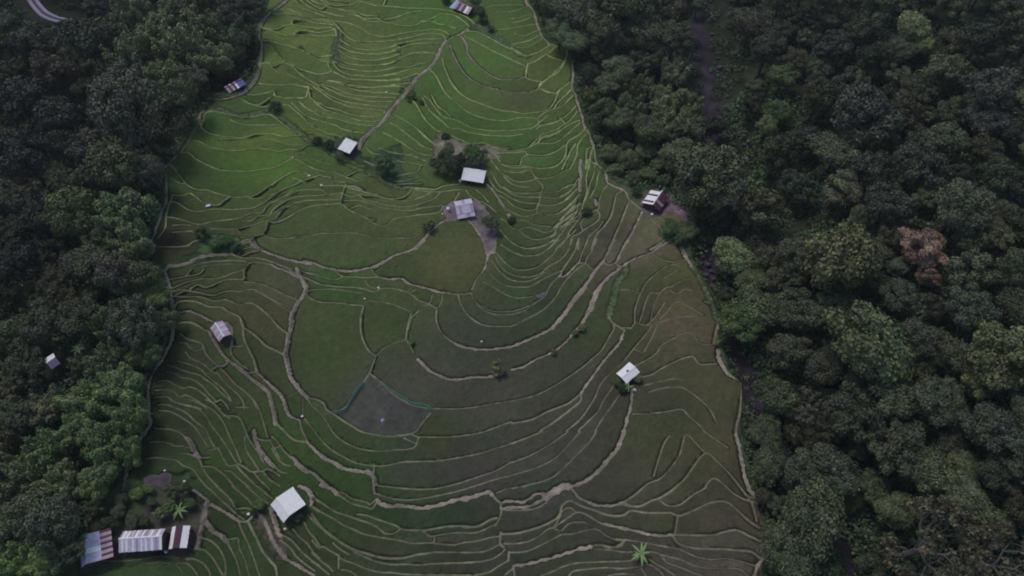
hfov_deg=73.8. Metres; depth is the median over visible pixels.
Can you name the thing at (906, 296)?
forest tree
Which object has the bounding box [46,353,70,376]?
forest hut
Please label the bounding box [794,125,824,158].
forest tree
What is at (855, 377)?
forest tree
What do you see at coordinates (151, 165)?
forest tree
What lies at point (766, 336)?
forest tree
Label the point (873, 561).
forest tree
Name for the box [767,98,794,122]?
forest tree
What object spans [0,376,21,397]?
bamboo clump
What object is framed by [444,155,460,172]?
tree
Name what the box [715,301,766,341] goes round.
forest tree
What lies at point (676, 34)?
forest tree
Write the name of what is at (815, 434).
forest tree
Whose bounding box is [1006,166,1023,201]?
forest tree
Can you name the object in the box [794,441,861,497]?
forest tree
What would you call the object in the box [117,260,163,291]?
forest tree
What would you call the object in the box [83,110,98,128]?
forest tree
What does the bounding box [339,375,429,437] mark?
paddy water
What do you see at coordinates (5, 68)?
forest tree
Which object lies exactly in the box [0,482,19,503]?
bamboo clump
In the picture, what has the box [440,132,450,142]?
tree
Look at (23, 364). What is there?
forest tree
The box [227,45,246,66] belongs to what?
forest tree
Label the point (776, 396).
forest tree
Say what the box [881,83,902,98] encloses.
forest tree
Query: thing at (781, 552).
forest tree
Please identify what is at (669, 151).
forest tree
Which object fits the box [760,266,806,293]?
forest tree
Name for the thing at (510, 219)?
shrub
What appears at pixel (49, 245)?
forest tree
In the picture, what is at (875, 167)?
forest tree
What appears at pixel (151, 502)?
shrub
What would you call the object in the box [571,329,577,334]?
shrub
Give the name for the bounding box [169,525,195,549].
farm shed
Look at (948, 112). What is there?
forest tree
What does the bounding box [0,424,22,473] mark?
bamboo clump
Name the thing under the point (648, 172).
shrub
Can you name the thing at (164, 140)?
forest tree
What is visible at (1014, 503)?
forest tree
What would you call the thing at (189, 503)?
shrub
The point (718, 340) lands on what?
shrub
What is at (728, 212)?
forest tree
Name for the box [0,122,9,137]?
forest tree
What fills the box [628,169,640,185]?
shrub
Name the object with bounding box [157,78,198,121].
forest tree
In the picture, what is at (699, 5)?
forest tree
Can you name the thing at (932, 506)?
forest tree
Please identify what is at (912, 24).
forest tree
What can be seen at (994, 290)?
forest tree
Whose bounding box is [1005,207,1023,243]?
forest tree
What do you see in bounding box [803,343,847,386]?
forest tree
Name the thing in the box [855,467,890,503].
forest tree
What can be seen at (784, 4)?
forest tree
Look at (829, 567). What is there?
forest tree
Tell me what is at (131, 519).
shrub
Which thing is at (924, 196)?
forest tree
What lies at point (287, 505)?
farm hut
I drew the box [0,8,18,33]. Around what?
forest tree
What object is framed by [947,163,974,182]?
forest tree
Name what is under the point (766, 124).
forest tree
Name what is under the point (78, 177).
forest tree
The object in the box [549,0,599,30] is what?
forest tree
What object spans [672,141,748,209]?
forest tree
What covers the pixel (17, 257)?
forest tree
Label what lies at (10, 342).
forest tree
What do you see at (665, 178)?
shrub
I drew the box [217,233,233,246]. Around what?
shrub
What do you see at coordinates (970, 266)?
forest tree
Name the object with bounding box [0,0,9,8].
forest tree
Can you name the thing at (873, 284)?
forest tree
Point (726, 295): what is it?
forest tree
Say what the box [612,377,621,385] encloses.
shrub
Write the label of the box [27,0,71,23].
road
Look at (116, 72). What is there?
forest tree
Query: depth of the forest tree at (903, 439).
139.65 m
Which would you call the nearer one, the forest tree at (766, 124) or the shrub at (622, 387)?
the shrub at (622, 387)
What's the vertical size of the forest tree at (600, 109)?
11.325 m
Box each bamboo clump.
[0,352,7,377]
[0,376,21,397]
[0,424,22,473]
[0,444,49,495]
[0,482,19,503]
[0,534,12,552]
[0,539,41,575]
[19,547,62,575]
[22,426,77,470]
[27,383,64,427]
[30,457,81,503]
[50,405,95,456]
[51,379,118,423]
[61,447,87,470]
[65,352,89,373]
[71,458,118,501]
[73,300,124,342]
[78,498,106,515]
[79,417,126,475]
[80,336,127,380]
[90,185,161,240]
[94,362,146,403]
[98,22,154,78]
[103,394,152,435]
[106,217,157,260]
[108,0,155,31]
[119,434,142,468]
[124,333,162,368]
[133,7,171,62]
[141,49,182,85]
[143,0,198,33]
[146,0,166,6]
[151,307,181,334]
[159,22,206,67]
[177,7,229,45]
[182,0,217,15]
[185,39,236,79]
[211,20,250,46]
[375,153,395,172]
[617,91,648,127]
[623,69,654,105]
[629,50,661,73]
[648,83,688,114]
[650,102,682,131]
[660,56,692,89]
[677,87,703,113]
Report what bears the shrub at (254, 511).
on the ground
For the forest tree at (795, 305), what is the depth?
159.62 m
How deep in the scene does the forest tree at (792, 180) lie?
189.41 m
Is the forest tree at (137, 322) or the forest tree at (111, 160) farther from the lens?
the forest tree at (111, 160)
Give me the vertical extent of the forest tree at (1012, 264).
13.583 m
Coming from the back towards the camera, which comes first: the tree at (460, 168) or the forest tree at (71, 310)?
the tree at (460, 168)
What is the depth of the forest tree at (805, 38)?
237.49 m
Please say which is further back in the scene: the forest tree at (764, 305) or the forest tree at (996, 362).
the forest tree at (764, 305)
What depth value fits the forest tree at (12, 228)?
183.26 m
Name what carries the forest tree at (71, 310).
on the ground
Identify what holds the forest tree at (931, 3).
on the ground
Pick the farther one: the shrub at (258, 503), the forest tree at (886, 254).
the forest tree at (886, 254)
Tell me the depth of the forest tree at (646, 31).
237.47 m
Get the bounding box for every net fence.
[332,381,363,413]
[381,381,431,409]
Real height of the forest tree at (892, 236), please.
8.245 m
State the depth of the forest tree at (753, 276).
173.15 m
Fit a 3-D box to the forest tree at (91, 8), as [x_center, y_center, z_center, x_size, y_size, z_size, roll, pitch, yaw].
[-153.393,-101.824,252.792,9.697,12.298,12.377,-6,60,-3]
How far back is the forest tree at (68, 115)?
196.56 m
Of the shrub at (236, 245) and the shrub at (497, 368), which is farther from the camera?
the shrub at (236, 245)
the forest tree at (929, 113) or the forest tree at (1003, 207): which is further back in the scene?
the forest tree at (929, 113)
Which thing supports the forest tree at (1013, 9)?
on the ground
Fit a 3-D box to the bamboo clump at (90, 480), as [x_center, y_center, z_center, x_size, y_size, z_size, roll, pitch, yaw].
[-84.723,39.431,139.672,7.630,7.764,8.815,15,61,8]
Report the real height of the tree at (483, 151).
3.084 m
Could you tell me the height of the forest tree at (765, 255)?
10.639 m
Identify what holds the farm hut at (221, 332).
on the path
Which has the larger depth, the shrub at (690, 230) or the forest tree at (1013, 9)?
the forest tree at (1013, 9)
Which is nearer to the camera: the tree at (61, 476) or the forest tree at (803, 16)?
the tree at (61, 476)
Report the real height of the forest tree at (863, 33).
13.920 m
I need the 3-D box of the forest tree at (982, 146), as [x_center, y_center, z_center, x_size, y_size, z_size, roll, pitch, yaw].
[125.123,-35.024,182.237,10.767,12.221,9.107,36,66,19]
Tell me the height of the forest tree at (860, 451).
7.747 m
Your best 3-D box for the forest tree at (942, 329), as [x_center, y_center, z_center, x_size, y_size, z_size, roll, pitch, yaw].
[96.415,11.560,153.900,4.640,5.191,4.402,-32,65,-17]
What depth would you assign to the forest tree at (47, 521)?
127.00 m
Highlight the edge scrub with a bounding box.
[103,0,774,575]
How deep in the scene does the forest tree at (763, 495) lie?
142.03 m
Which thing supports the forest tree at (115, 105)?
on the ground
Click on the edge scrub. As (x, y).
(601, 160)
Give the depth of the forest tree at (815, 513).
131.54 m
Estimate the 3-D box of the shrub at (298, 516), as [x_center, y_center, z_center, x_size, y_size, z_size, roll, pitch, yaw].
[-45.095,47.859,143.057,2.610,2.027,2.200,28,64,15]
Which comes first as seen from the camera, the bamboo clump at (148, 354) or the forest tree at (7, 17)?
the bamboo clump at (148, 354)
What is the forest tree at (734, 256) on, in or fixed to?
on the ground
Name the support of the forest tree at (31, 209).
on the ground
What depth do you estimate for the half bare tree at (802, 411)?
152.00 m
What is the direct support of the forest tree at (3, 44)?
on the ground
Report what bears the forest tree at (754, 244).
on the ground
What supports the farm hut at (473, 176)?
on the ground
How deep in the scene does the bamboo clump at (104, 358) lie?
154.31 m
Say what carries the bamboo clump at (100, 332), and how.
on the ground
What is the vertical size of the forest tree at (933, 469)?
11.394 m
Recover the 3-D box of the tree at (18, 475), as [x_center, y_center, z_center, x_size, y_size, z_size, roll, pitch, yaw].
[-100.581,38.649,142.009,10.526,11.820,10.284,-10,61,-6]
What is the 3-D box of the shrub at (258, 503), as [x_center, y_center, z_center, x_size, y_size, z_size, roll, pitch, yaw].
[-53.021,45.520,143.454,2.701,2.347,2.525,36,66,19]
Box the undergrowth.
[0,0,1023,575]
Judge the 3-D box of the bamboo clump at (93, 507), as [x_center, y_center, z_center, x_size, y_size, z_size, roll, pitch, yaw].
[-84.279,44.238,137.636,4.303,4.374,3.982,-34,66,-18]
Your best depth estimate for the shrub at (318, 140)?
208.25 m
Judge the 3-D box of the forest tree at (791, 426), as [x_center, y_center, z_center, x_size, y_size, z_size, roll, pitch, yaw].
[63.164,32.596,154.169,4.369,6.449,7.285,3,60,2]
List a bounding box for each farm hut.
[210,321,234,343]
[225,78,246,92]
[271,487,307,523]
[338,138,358,157]
[454,199,474,218]
[461,167,486,185]
[616,362,639,383]
[641,189,668,212]
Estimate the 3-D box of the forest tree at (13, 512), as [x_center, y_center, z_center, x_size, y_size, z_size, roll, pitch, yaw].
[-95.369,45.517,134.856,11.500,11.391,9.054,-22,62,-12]
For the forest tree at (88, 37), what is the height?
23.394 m
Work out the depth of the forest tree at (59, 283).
165.82 m
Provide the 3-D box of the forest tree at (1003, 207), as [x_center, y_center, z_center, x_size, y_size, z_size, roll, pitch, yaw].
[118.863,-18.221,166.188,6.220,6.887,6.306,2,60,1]
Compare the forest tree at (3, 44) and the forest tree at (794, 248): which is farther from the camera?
the forest tree at (3, 44)
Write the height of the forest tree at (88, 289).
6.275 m
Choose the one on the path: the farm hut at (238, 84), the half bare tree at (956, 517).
the farm hut at (238, 84)
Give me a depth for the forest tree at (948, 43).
205.34 m
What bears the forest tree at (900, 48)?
on the ground
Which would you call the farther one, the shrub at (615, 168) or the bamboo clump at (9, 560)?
the shrub at (615, 168)
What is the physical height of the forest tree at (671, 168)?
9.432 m
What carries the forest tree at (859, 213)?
on the ground
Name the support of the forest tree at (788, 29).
on the ground
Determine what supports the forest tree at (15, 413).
on the ground
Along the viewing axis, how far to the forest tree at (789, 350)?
157.02 m
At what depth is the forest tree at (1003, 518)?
131.60 m
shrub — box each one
[97,516,115,529]
[109,503,126,520]
[114,493,127,503]
[125,509,138,529]
[128,487,143,499]
[138,514,149,526]
[141,484,153,492]
[146,498,156,506]
[176,497,183,505]
[182,497,195,508]
[192,225,207,238]
[208,236,220,248]
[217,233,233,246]
[230,239,241,250]
[250,508,257,515]
[252,498,264,509]
[270,100,282,109]
[291,511,302,521]
[311,136,322,145]
[323,139,334,148]
[334,151,343,159]
[406,90,415,99]
[408,338,414,346]
[420,220,435,230]
[478,14,487,23]
[487,25,494,30]
[490,358,504,376]
[506,216,515,222]
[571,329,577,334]
[577,324,585,330]
[580,207,591,215]
[593,135,603,143]
[599,143,622,161]
[606,163,625,175]
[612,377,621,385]
[616,149,638,169]
[618,383,627,393]
[619,141,634,151]
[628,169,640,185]
[630,187,641,194]
[632,375,642,382]
[635,144,657,159]
[638,166,658,179]
[650,154,665,170]
[656,173,671,186]
[660,218,679,237]
[674,230,686,245]
[680,221,700,239]
[714,335,722,346]
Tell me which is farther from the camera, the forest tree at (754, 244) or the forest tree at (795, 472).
the forest tree at (754, 244)
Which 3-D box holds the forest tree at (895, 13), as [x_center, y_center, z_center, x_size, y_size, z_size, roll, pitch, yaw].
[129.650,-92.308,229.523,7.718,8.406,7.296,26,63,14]
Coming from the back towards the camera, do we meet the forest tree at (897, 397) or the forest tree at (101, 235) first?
the forest tree at (101, 235)
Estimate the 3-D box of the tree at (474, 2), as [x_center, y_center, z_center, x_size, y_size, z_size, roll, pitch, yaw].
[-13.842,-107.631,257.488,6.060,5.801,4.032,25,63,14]
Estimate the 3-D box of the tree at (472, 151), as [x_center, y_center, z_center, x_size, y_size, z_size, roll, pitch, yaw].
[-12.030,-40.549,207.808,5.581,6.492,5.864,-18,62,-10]
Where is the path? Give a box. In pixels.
[121,0,768,575]
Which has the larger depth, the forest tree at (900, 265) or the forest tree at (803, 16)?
the forest tree at (803, 16)
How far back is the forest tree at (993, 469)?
133.77 m
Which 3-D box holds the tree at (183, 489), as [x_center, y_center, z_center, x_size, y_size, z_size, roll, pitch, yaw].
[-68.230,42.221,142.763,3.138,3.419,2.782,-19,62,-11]
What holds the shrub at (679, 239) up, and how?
on the ground
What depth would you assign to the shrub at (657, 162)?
211.29 m
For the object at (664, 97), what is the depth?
225.26 m
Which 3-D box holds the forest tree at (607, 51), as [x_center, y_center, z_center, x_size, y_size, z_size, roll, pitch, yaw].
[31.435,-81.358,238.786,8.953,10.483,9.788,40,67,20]
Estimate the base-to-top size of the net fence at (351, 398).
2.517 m
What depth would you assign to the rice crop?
171.07 m
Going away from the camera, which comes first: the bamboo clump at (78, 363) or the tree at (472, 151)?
the bamboo clump at (78, 363)
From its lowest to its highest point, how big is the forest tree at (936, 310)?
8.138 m
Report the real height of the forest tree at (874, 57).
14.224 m
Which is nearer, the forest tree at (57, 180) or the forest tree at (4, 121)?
the forest tree at (57, 180)
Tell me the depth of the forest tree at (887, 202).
170.00 m
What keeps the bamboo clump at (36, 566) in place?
on the ground
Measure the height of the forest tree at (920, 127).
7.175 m
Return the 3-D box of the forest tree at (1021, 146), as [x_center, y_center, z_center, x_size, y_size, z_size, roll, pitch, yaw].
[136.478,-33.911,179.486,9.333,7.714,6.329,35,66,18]
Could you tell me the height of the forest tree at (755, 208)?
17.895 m
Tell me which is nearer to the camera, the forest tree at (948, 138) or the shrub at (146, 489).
the shrub at (146, 489)
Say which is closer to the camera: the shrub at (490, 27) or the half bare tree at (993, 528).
the half bare tree at (993, 528)
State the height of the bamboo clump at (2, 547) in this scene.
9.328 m
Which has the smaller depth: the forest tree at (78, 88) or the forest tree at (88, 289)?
the forest tree at (88, 289)
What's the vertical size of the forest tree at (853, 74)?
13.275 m
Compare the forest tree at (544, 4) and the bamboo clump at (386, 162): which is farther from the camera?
the forest tree at (544, 4)
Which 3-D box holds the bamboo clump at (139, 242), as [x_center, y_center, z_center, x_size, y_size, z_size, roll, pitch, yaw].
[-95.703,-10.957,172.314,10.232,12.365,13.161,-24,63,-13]
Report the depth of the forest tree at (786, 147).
202.26 m
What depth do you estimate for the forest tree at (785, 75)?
224.76 m
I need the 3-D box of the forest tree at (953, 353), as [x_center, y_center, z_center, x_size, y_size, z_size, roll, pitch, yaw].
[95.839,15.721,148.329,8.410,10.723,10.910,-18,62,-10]
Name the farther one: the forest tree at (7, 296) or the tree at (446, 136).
the tree at (446, 136)
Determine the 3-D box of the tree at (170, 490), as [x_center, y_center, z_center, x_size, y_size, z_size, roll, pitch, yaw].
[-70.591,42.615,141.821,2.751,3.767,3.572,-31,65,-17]
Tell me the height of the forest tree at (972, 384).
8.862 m
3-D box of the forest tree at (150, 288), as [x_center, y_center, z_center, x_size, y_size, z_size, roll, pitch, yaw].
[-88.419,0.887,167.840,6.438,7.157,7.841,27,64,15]
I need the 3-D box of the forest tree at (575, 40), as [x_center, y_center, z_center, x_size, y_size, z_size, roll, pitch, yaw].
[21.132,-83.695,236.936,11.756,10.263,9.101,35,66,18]
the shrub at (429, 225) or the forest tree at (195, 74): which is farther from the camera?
the forest tree at (195, 74)
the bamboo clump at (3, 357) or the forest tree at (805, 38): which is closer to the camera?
the bamboo clump at (3, 357)
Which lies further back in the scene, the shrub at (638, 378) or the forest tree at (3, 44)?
the forest tree at (3, 44)
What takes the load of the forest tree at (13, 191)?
on the ground
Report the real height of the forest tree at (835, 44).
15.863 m
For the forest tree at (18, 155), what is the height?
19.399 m
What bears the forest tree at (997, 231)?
on the ground
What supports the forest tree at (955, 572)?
on the ground
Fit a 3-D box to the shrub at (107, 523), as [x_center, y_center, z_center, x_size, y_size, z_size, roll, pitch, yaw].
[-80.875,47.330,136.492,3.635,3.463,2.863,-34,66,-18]
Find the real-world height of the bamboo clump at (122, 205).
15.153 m
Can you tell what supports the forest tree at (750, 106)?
on the ground
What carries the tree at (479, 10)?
on the ground
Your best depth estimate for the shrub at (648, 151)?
212.43 m
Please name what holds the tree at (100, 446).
on the ground
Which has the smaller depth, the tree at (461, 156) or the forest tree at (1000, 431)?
the forest tree at (1000, 431)
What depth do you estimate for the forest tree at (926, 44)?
211.99 m
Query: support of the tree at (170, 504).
on the ground
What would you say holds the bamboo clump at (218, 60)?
on the ground
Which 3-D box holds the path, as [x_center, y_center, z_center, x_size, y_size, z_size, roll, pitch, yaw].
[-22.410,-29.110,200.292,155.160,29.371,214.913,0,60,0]
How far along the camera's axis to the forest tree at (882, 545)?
139.85 m
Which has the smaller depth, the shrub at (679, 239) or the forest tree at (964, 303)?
the forest tree at (964, 303)
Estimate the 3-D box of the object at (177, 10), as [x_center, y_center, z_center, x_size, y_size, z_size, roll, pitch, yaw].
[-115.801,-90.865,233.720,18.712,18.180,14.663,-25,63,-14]
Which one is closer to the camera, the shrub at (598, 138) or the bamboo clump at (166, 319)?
the bamboo clump at (166, 319)
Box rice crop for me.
[56,0,765,575]
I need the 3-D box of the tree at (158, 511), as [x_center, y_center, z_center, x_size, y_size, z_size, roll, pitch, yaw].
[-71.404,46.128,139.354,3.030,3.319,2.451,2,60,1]
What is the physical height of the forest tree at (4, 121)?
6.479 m
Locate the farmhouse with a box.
[450,0,473,16]
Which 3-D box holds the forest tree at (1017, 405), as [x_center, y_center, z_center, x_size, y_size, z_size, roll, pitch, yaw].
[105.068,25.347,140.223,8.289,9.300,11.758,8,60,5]
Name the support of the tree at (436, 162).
on the ground
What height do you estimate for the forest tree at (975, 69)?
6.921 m
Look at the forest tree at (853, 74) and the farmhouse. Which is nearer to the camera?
the forest tree at (853, 74)
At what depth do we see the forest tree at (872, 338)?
142.69 m
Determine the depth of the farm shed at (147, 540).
134.25 m
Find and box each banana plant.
[69,342,85,355]
[172,502,187,520]
[631,542,650,566]
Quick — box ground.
[0,0,1023,575]
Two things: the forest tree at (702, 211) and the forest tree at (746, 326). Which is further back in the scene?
the forest tree at (702, 211)
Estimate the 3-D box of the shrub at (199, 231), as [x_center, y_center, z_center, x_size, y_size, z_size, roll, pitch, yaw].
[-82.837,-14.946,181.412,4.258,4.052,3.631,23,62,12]
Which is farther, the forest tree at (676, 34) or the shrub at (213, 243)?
the forest tree at (676, 34)
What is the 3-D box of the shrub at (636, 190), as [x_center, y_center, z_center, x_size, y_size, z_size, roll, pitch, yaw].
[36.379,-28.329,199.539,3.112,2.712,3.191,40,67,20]
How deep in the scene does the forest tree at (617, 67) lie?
226.58 m
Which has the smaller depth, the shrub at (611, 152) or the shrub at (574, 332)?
the shrub at (574, 332)
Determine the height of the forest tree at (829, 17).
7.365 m
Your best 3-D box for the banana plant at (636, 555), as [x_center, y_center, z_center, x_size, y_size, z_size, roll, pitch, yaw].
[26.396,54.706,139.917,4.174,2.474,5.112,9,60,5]
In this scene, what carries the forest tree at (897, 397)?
on the ground
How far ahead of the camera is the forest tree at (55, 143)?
191.72 m
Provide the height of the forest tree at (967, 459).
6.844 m
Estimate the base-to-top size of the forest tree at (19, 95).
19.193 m
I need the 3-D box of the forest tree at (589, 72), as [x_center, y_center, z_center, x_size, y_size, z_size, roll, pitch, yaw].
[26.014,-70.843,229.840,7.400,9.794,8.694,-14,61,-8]
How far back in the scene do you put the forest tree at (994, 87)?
184.32 m
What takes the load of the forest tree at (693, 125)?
on the ground
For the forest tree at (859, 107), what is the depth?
191.90 m
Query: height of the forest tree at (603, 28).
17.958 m
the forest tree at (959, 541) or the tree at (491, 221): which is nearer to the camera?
the forest tree at (959, 541)
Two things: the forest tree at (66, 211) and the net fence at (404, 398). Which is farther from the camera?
the forest tree at (66, 211)
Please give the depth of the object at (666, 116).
216.97 m
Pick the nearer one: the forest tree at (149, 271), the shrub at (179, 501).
the shrub at (179, 501)
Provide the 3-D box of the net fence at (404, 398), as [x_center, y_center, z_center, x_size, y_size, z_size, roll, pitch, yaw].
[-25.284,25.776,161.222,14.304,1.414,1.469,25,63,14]
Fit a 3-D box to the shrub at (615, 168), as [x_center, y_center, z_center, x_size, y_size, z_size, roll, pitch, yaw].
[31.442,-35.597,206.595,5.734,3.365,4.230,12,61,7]
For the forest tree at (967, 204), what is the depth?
159.75 m
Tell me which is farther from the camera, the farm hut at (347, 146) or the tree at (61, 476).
the farm hut at (347, 146)
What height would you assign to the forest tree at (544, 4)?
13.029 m
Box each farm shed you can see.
[80,528,112,568]
[118,528,170,553]
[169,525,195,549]
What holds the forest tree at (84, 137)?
on the ground
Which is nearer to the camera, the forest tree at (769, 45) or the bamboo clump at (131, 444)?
the bamboo clump at (131, 444)
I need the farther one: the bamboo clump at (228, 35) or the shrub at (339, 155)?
the bamboo clump at (228, 35)
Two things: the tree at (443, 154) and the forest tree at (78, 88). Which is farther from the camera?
the forest tree at (78, 88)
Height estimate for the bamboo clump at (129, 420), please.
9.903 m
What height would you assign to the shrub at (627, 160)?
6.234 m
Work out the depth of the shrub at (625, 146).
213.22 m
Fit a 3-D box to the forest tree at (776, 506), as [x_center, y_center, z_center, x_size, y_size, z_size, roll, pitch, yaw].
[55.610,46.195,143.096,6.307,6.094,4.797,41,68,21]
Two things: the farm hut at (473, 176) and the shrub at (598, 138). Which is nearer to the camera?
the farm hut at (473, 176)
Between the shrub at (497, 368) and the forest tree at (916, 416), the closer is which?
the forest tree at (916, 416)
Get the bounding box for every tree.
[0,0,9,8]
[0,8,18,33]
[0,31,9,61]
[0,60,17,84]
[0,75,45,125]
[0,115,12,126]
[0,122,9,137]
[0,125,51,187]
[0,175,36,212]
[0,212,32,241]
[0,215,7,245]
[0,236,48,281]
[0,284,19,324]
[0,313,31,354]
[0,393,34,431]
[0,485,50,543]
[1,343,46,387]
[5,22,63,60]
[7,55,31,80]
[11,281,40,309]
[17,293,66,343]
[19,188,64,233]
[20,491,81,552]
[28,46,80,87]
[29,230,67,262]
[31,95,89,135]
[35,260,85,308]
[38,130,78,165]
[40,184,98,236]
[44,167,74,193]
[44,532,86,571]
[54,296,99,338]
[57,16,125,65]
[58,242,109,277]
[63,127,108,167]
[68,165,100,193]
[69,78,92,99]
[78,64,95,78]
[78,226,118,250]
[78,282,100,301]
[80,135,142,192]
[81,0,108,20]
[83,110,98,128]
[85,59,146,114]
[85,78,164,154]
[89,250,140,295]
[103,294,158,348]
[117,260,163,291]
[131,277,163,298]
[133,151,165,190]
[144,286,170,309]
[148,79,162,111]
[152,507,168,518]
[153,134,174,151]
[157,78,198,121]
[161,484,177,499]
[162,499,175,512]
[172,63,208,96]
[176,483,191,495]
[217,0,261,36]
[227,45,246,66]
[428,157,443,169]
[437,148,450,163]
[439,165,450,175]
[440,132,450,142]
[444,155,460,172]
[445,146,454,153]
[453,166,462,173]
[454,152,465,165]
[462,143,480,161]
[462,158,472,167]
[468,0,482,7]
[473,5,485,15]
[473,151,486,164]
[481,149,487,158]
[481,215,499,229]
[538,0,559,18]
[545,17,572,48]
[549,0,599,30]
[559,29,589,58]
[579,62,600,86]
[582,86,600,106]
[587,11,620,51]
[588,96,617,126]
[590,40,615,65]
[591,0,654,43]
[594,74,620,97]
[600,54,634,90]
[602,107,635,134]
[620,16,663,51]
[633,112,668,146]
[656,19,693,61]
[657,0,693,22]
[658,137,706,165]
[660,118,685,142]
[661,158,678,175]
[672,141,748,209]
[677,107,704,139]
[691,0,707,16]
[692,201,713,219]
[700,139,716,151]
[702,115,727,138]
[711,204,742,230]
[712,235,760,275]
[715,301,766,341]
[716,286,736,306]
[725,0,760,21]
[729,283,781,331]
[733,264,766,289]
[734,7,771,48]
[735,186,791,231]
[739,95,762,120]
[745,78,767,96]
[748,234,765,252]
[748,414,782,446]
[749,29,787,75]
[752,244,787,272]
[753,329,773,347]
[753,374,799,417]
[753,439,785,487]
[754,114,777,138]
[754,487,775,504]
[756,518,821,575]
[757,129,801,178]
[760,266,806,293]
[765,333,813,369]
[766,0,801,21]
[766,494,792,520]
[767,64,801,95]
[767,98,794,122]
[770,18,800,41]
[775,168,821,206]
[775,235,820,271]
[775,287,825,331]
[778,46,809,68]
[780,452,826,501]
[782,474,846,563]
[783,416,803,445]
[786,5,818,35]
[792,385,830,424]
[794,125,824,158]
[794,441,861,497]
[796,28,814,48]
[800,218,883,292]
[802,76,842,120]
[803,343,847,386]
[803,414,841,449]
[806,55,837,79]
[807,130,863,175]
[810,27,858,61]
[812,553,847,575]
[816,286,860,319]
[817,382,839,402]
[818,9,840,31]
[820,380,886,442]
[821,299,916,386]
[822,168,862,209]
[830,81,905,146]
[832,65,871,92]
[841,490,862,513]
[842,17,887,56]
[843,367,872,390]
[847,436,873,461]
[849,204,871,224]
[851,149,898,189]
[853,546,904,575]
[855,41,893,81]
[855,268,889,293]
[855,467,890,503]
[860,0,908,17]
[864,180,918,228]
[866,232,894,267]
[866,414,930,478]
[868,373,918,419]
[872,490,922,530]
[877,494,993,575]
[878,222,903,248]
[878,276,918,312]
[879,531,899,552]
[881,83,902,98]
[884,38,918,63]
[885,62,911,85]
[885,255,916,277]
[887,92,923,129]
[889,3,912,23]
[891,132,951,189]
[893,316,942,360]
[897,10,931,40]
[897,562,923,575]
[898,226,948,268]
[899,74,940,103]
[904,122,927,140]
[908,411,929,434]
[908,444,958,495]
[909,0,936,11]
[910,373,969,428]
[911,186,941,211]
[911,356,938,378]
[914,266,941,287]
[915,34,935,59]
[920,105,939,124]
[921,52,973,86]
[921,120,969,157]
[923,491,945,517]
[924,293,957,322]
[932,430,970,455]
[933,0,971,30]
[934,25,973,55]
[935,176,996,236]
[935,335,979,377]
[935,560,992,575]
[938,95,970,123]
[939,326,951,339]
[939,466,989,515]
[943,283,1002,331]
[945,448,980,481]
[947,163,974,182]
[947,248,1002,292]
[947,416,973,439]
[951,228,992,255]
[953,525,970,548]
[957,22,998,59]
[957,67,978,85]
[957,517,1023,575]
[958,66,1023,125]
[959,401,1023,456]
[960,364,1002,399]
[962,99,1014,138]
[964,132,1004,166]
[966,500,1016,548]
[967,319,1023,391]
[975,151,1022,196]
[975,452,1022,493]
[977,214,1016,250]
[984,282,1006,298]
[991,0,1023,24]
[991,19,1023,68]
[992,199,1019,221]
[993,246,1023,287]
[994,285,1023,328]
[1001,116,1023,153]
[1003,489,1023,528]
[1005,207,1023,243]
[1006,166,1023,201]
[1007,444,1023,487]
[1010,387,1023,428]
[1012,85,1023,118]
[1018,142,1023,156]
[1019,531,1023,546]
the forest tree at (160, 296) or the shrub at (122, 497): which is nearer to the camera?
the shrub at (122, 497)
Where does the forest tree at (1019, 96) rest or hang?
on the ground
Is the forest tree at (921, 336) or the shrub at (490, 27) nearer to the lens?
the forest tree at (921, 336)
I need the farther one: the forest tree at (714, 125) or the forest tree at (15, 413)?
the forest tree at (714, 125)
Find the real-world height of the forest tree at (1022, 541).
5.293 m
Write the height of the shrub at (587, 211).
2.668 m
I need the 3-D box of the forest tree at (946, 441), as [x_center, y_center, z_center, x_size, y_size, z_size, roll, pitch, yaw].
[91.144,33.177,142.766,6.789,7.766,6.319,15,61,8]
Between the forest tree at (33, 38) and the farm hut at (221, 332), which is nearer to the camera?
the farm hut at (221, 332)
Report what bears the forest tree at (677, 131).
on the ground
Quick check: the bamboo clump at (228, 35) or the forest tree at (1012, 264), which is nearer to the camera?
the forest tree at (1012, 264)
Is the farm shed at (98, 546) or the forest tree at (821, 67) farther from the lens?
the forest tree at (821, 67)
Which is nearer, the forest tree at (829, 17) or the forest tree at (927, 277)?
the forest tree at (927, 277)
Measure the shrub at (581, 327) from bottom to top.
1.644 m
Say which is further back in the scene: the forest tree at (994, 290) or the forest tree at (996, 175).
the forest tree at (996, 175)
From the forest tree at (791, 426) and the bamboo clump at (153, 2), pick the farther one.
the bamboo clump at (153, 2)
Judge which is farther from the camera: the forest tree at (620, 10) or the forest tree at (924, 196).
the forest tree at (620, 10)
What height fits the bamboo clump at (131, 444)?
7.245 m
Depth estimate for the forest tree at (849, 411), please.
143.52 m

